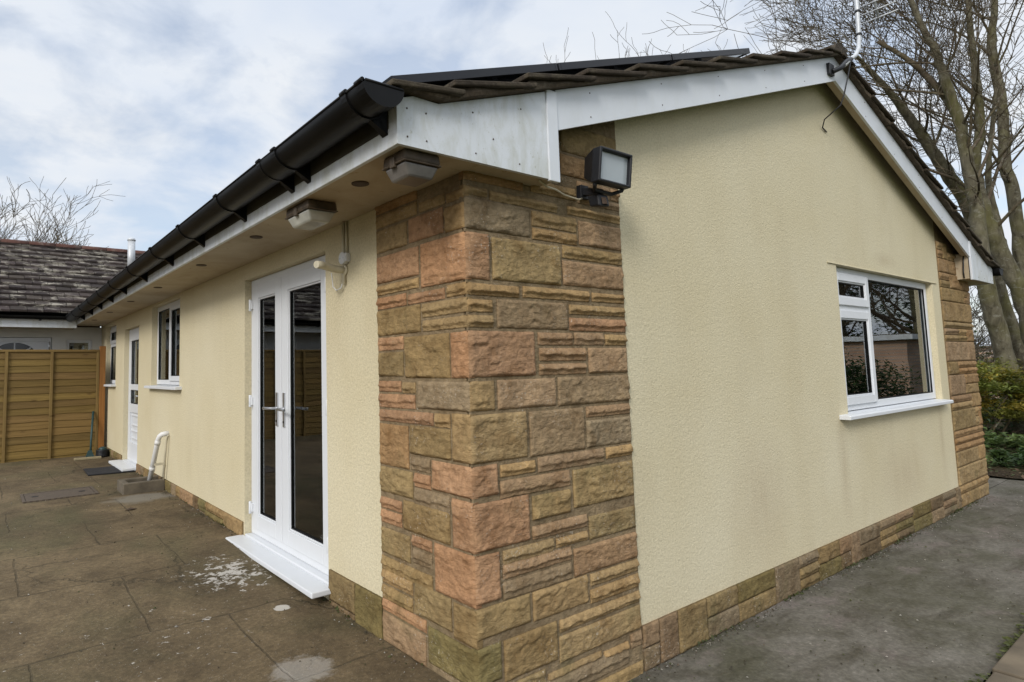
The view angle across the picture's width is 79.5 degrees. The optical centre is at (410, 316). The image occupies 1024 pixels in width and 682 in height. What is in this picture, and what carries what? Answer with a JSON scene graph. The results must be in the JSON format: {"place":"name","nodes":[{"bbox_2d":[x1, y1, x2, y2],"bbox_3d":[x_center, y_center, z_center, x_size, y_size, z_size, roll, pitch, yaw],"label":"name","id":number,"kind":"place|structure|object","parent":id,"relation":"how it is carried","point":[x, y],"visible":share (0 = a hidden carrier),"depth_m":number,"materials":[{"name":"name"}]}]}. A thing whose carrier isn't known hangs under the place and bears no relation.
{"place":"outdoors","nodes":[
{"label":"outdoors","id":0,"kind":"place"},
{"bbox_2d":[0,455,449,681],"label":"patio","id":1,"kind":"structure","parent":0,"point":[192,647],"depth_m":3.40,"materials":[{"name":"concrete"}]},
{"bbox_2d":[0,346,105,462],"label":"fence","id":2,"kind":"object","parent":1,"relation":"on","point":[51,401],"visible":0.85,"depth_m":9.26,"materials":[{"name":"brown wood"}]},
{"bbox_2d":[20,486,98,503],"bbox_3d":[-3.697,1.881,6.379,0.680,0.044,0.500,2,-6,-35],"label":"manhole cover","id":3,"kind":"object","parent":1,"relation":"on","point":[55,494],"visible":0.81,"depth_m":6.35,"materials":[{"name":"metal"}]},
{"bbox_2d":[74,456,100,460],"bbox_3d":[-4.823,2.111,9.050,0.364,0.025,0.120,2,-6,-32],"label":"plank","id":4,"kind":"object","parent":1,"relation":"on","point":[87,458],"visible":1,"depth_m":9.03,"materials":[{"name":"beige wood"}]},
{"bbox_2d":[86,411,93,456],"bbox_3d":[-4.971,1.817,9.392,0.123,0.689,0.299,2,-6,-30],"label":"garden tool","id":5,"kind":"object","parent":1,"relation":"on","point":[89,453],"visible":0.8,"depth_m":9.38,"materials":[{"name":"teal plastic"}]},
{"bbox_2d":[96,446,109,456],"bbox_3d":[-4.727,2.065,9.307,0.194,0.144,0.194,2,-6,-35],"label":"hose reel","id":6,"kind":"object","parent":1,"relation":"on","point":[103,451],"visible":1,"depth_m":9.24,"materials":[{"name":"black plastic"}]},
{"bbox_2d":[83,466,134,475],"bbox_3d":[-3.935,1.998,7.896,0.545,0.016,0.659,2,-6,-35],"label":"doormat","id":7,"kind":"object","parent":1,"relation":"on","point":[101,471],"visible":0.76,"depth_m":7.77,"materials":[{"name":"black rubber"}]},
{"bbox_2d":[117,475,164,494],"bbox_3d":[-2.916,1.835,6.556,0.418,0.152,0.360,2,-6,-35],"label":"gully surround","id":8,"kind":"object","parent":1,"relation":"on","point":[135,485],"visible":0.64,"depth_m":6.44,"materials":[{"name":"grey concrete"}]},
{"bbox_2d":[0,0,1023,345],"label":"sky","id":9,"kind":"structure","parent":0,"point":[167,103],"materials":[{"name":"white"}]},
{"bbox_2d":[627,480,1023,681],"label":"path","id":10,"kind":"structure","parent":0,"point":[834,615],"depth_m":3.56,"materials":[{"name":"concrete"}]},
{"bbox_2d":[2,456,1023,681],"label":"grit","id":11,"kind":"object","parent":10,"relation":"on","point":[389,656],"visible":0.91,"depth_m":3.84,"materials":[{"name":"grey gravel"}]},
{"bbox_2d":[136,472,977,664],"bbox_3d":[0.234,1.822,5.225,5.023,0.330,10.629,18,-20,-76],"label":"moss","id":12,"kind":"object","parent":10,"relation":"on","point":[789,596],"visible":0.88,"depth_m":4.04,"materials":[{"name":"green plant"}]},
{"bbox_2d":[951,612,1023,681],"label":"moss","id":13,"kind":"object","parent":10,"relation":"on","point":[1008,644],"visible":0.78,"depth_m":3.16,"materials":[{"name":"green plant"}]},
{"bbox_2d":[983,475,1023,681],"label":"ground","id":14,"kind":"structure","parent":0,"point":[989,488],"depth_m":8.43,"materials":[{"name":"soil"}]},
{"bbox_2d":[0,177,125,247],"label":"bare tree","id":15,"kind":"object","parent":14,"relation":"on","point":[43,231],"visible":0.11,"depth_m":20.02,"materials":[{"name":"brown plant"}]},
{"bbox_2d":[0,237,145,349],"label":"bungalow","id":16,"kind":"object","parent":14,"relation":"on","point":[46,288],"visible":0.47,"depth_m":10.37,"materials":[{"name":"tile"}]},
{"bbox_2d":[0,338,50,349],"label":"door","id":17,"kind":"structure","parent":16,"relation":"in","point":[5,343],"depth_m":9.80,"materials":[{"name":"white plastic"}]},
{"bbox_2d":[66,340,91,349],"bbox_3d":[-5.605,0.785,10.223,0.378,0.783,0.070,2,-6,-35],"label":"window","id":18,"kind":"structure","parent":16,"relation":"in","point":[89,342],"depth_m":10.23,"materials":[{"name":"white plastic"}]},
{"bbox_2d":[65,43,1002,681],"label":"bungalow","id":19,"kind":"object","parent":14,"relation":"on","point":[493,409],"visible":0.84,"depth_m":3.47,"materials":[{"name":"paint"}]},
{"bbox_2d":[104,326,115,386],"bbox_3d":[-4.722,0.619,9.623,0.202,0.960,0.950,2,-6,-35],"label":"window","id":20,"kind":"structure","parent":19,"relation":"in","point":[113,330],"depth_m":9.87,"materials":[{"name":"white plastic"}]},
{"bbox_2d":[109,327,138,470],"bbox_3d":[-3.854,1.086,8.280,0.302,1.878,1.038,2,-6,-35],"label":"back door","id":21,"kind":"structure","parent":19,"relation":"in","point":[128,464],"depth_m":8.44,"materials":[{"name":"white plastic"}]},
{"bbox_2d":[147,431,169,479],"bbox_3d":[-2.712,1.541,6.550,0.342,0.611,0.143,-5,-6,37],"label":"waste pipe","id":22,"kind":"object","parent":19,"relation":"attached to","point":[153,464],"visible":0.89,"depth_m":6.51,"materials":[{"name":"white plastic"}]},
{"bbox_2d":[144,299,181,389],"bbox_3d":[-2.724,0.318,6.802,0.202,0.970,1.430,2,-6,-35],"label":"window","id":23,"kind":"structure","parent":19,"relation":"in","point":[168,330],"depth_m":6.85,"materials":[{"name":"white plastic"}]},
{"bbox_2d":[225,255,330,598],"bbox_3d":[-0.884,0.645,4.116,0.265,1.980,1.465,2,-6,-35],"label":"french door","id":24,"kind":"structure","parent":19,"relation":"in","point":[288,507],"depth_m":4.10,"materials":[{"name":"white plastic"}]},
{"bbox_2d":[285,199,337,229],"bbox_3d":[-0.511,-0.516,3.105,0.178,0.102,0.278,2,-6,-35],"label":"bulkhead light","id":25,"kind":"object","parent":19,"relation":"attached to","point":[309,214],"visible":1,"depth_m":3.03,"materials":[{"name":"white plastic"}]},
{"bbox_2d":[314,261,347,274],"bbox_3d":[-0.445,-0.270,3.366,0.220,0.065,0.064,3,-7,-44],"label":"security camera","id":26,"kind":"object","parent":19,"relation":"attached to","point":[323,265],"visible":0.98,"depth_m":3.36,"materials":[{"name":"white plastic"}]},
{"bbox_2d":[331,273,342,290],"bbox_3d":[-0.425,-0.201,3.453,0.031,0.106,0.117,3,-6,-40],"label":"cable","id":27,"kind":"object","parent":19,"relation":"hanging from","point":[332,283],"visible":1,"depth_m":3.48,"materials":[{"name":"white plastic"}]},
{"bbox_2d":[339,221,349,283],"bbox_3d":[-0.375,-0.364,3.420,0.037,0.356,0.081,2,-6,-35],"label":"wall conduit","id":28,"kind":"object","parent":19,"relation":"attached to","point":[344,256],"depth_m":3.42,"materials":[{"name":"beige plastic"}]},
{"bbox_2d":[382,148,441,186],"bbox_3d":[0.004,-0.586,2.413,0.190,0.102,0.161,2,-6,-35],"label":"bulkhead light","id":29,"kind":"object","parent":19,"relation":"attached to","point":[409,167],"visible":1,"depth_m":2.36,"materials":[{"name":"white plastic"}]},
{"bbox_2d":[382,63,557,85],"bbox_3d":[-0.105,-1.100,3.692,1.132,0.505,1.660,2,-6,-35],"label":"solar panel","id":30,"kind":"object","parent":19,"relation":"on","point":[508,74],"visible":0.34,"depth_m":3.01,"materials":[{"name":"black glass"}]},
{"bbox_2d":[538,179,582,199],"bbox_3d":[0.711,-0.595,2.881,0.394,0.035,0.031,3,-7,-44],"label":"cable","id":31,"kind":"object","parent":19,"relation":"attached to","point":[546,186],"visible":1,"depth_m":2.89,"materials":[{"name":"beige plastic"}]},
{"bbox_2d":[576,146,632,207],"bbox_3d":[0.915,-0.654,2.960,0.245,0.256,0.237,2,-6,-35],"label":"floodlight","id":32,"kind":"object","parent":19,"relation":"attached to","point":[607,167],"visible":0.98,"depth_m":2.90,"materials":[{"name":"black glass"}]},
{"bbox_2d":[552,54,671,74],"bbox_3d":[0.810,-1.444,4.374,1.163,0.515,1.660,2,-6,-35],"label":"solar panel","id":33,"kind":"object","parent":19,"relation":"on","point":[576,67],"visible":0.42,"depth_m":3.66,"materials":[{"name":"black glass"}]},
{"bbox_2d":[663,48,749,65],"bbox_3d":[1.724,-1.788,5.057,1.125,0.502,1.660,2,-6,-35],"label":"solar panel","id":34,"kind":"object","parent":19,"relation":"attached to","point":[704,56],"visible":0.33,"depth_m":4.35,"materials":[{"name":"black glass"}]},
{"bbox_2d":[826,0,897,76],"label":"television aerial","id":35,"kind":"object","parent":19,"relation":"attached to","point":[831,70],"visible":1,"depth_m":4.93,"materials":[{"name":"metal"}]},
{"bbox_2d":[822,62,850,132],"bbox_3d":[3.378,-1.760,4.815,0.146,0.506,0.226,2,-6,-35],"label":"cable","id":36,"kind":"object","parent":35,"relation":"hanging from","point":[842,97],"visible":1,"depth_m":4.75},
{"bbox_2d":[836,267,953,419],"bbox_3d":[4.302,0.223,5.441,2.570,1.214,0.195,2,-6,-35],"label":"window","id":37,"kind":"structure","parent":19,"relation":"in","point":[885,330],"depth_m":5.49,"materials":[{"name":"white plastic"}]},
{"bbox_2d":[988,478,1007,487],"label":"path end","id":38,"kind":"structure","parent":14,"relation":"on","point":[992,482],"depth_m":7.39,"materials":[{"name":"concrete"}]},
{"bbox_2d":[982,401,1023,478],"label":"flower bed","id":39,"kind":"object","parent":14,"relation":"on","point":[1001,472],"depth_m":8.06,"materials":[{"name":"green plant"}]},
{"bbox_2d":[543,27,595,62],"bbox_3d":[5.572,-2.908,19.899,4.268,12.098,4.891,2,-6,-35],"label":"bare tree","id":40,"kind":"object","parent":39,"relation":"on","point":[565,49],"visible":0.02,"depth_m":19.07,"materials":[{"name":"grey plant"}]},
{"bbox_2d":[597,11,688,58],"bbox_3d":[7.808,-3.275,18.875,4.004,12.573,2.664,-1,-5,1],"label":"bare tree","id":41,"kind":"object","parent":39,"relation":"on","point":[646,49],"visible":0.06,"depth_m":19.04,"materials":[{"name":"grey plant"}]},
{"bbox_2d":[648,0,1023,429],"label":"bare tree","id":42,"kind":"object","parent":39,"relation":"on","point":[989,301],"visible":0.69,"depth_m":10.95,"materials":[{"name":"brown plant"}]},
{"bbox_2d":[694,0,1023,344],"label":"bare tree","id":43,"kind":"object","parent":39,"relation":"on","point":[1004,259],"visible":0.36,"depth_m":11.54,"materials":[{"name":"brown plant"}]},
{"bbox_2d":[708,0,1023,389],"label":"bare tree","id":44,"kind":"object","parent":39,"relation":"on","point":[916,128],"visible":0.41,"depth_m":12.88,"materials":[{"name":"brown plant"}]},
{"bbox_2d":[708,0,1023,276],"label":"bare tree","id":45,"kind":"object","parent":39,"relation":"on","point":[1013,197],"visible":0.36,"depth_m":13.94,"materials":[{"name":"brown plant"}]},
{"bbox_2d":[897,16,1023,236],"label":"bare tree","id":46,"kind":"object","parent":39,"relation":"on","point":[988,183],"visible":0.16,"depth_m":12.27,"materials":[{"name":"brown plant"}]},
{"bbox_2d":[974,330,1001,413],"bbox_3d":[12.068,1.648,14.755,5.346,2.719,4.920,2,-6,-35],"label":"green shrub","id":47,"kind":"object","parent":39,"relation":"on","point":[975,331],"visible":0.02,"depth_m":14.00,"materials":[{"name":"green plant"}]},
{"bbox_2d":[976,346,1001,398],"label":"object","id":48,"kind":"structure","parent":39,"relation":"on","point":[988,358],"depth_m":18.95,"materials":[{"name":"brown plant"}]},
{"bbox_2d":[985,454,993,464],"bbox_3d":[7.712,1.951,8.499,0.906,0.519,0.749,2,-6,-35],"label":"leafy plant","id":49,"kind":"object","parent":39,"relation":"on","point":[989,459],"visible":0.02,"depth_m":8.21,"materials":[{"name":"green plant"}]},
{"bbox_2d":[982,407,1000,444],"bbox_3d":[7.625,1.667,9.149,1.724,1.195,1.794,2,-6,-35],"label":"green shrub","id":50,"kind":"object","parent":39,"relation":"on","point":[992,428],"visible":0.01,"depth_m":8.76,"materials":[{"name":"green plant"}]},
{"bbox_2d":[970,286,1023,373],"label":"thicket","id":51,"kind":"object","parent":39,"relation":"on","point":[978,338],"visible":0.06,"depth_m":13.95,"materials":[{"name":"grey plant"}]},
{"bbox_2d":[976,357,1023,435],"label":"olive shrub","id":52,"kind":"object","parent":39,"relation":"on","point":[988,383],"visible":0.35,"depth_m":9.86,"materials":[{"name":"green plant"}]},
{"bbox_2d":[981,379,1020,432],"bbox_3d":[9.745,1.765,11.484,3.135,2.079,2.774,-1,-5,-6],"label":"green shrub","id":53,"kind":"object","parent":39,"relation":"on","point":[1003,421],"visible":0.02,"depth_m":10.75,"materials":[{"name":"green plant"}]},
{"bbox_2d":[983,427,1023,450],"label":"leafy plant","id":54,"kind":"object","parent":39,"relation":"on","point":[1013,440],"visible":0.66,"depth_m":8.97,"materials":[{"name":"green plant"}]},
{"bbox_2d":[985,428,1023,477],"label":"plants","id":55,"kind":"object","parent":39,"relation":"on","point":[1016,469],"visible":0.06,"depth_m":8.19,"materials":[{"name":"green plant"}]},
{"bbox_2d":[987,443,1023,468],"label":"leafy plant","id":56,"kind":"object","parent":39,"relation":"on","point":[1003,457],"visible":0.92,"depth_m":8.18,"materials":[{"name":"green plant"}]},
{"bbox_2d":[998,376,1023,424],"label":"olive shrub","id":57,"kind":"object","parent":39,"relation":"on","point":[1019,392],"visible":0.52,"depth_m":10.03,"materials":[{"name":"green plant"}]},
{"bbox_2d":[986,633,1023,681],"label":"paving","id":58,"kind":"structure","parent":0,"point":[1008,666],"depth_m":2.90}
]}

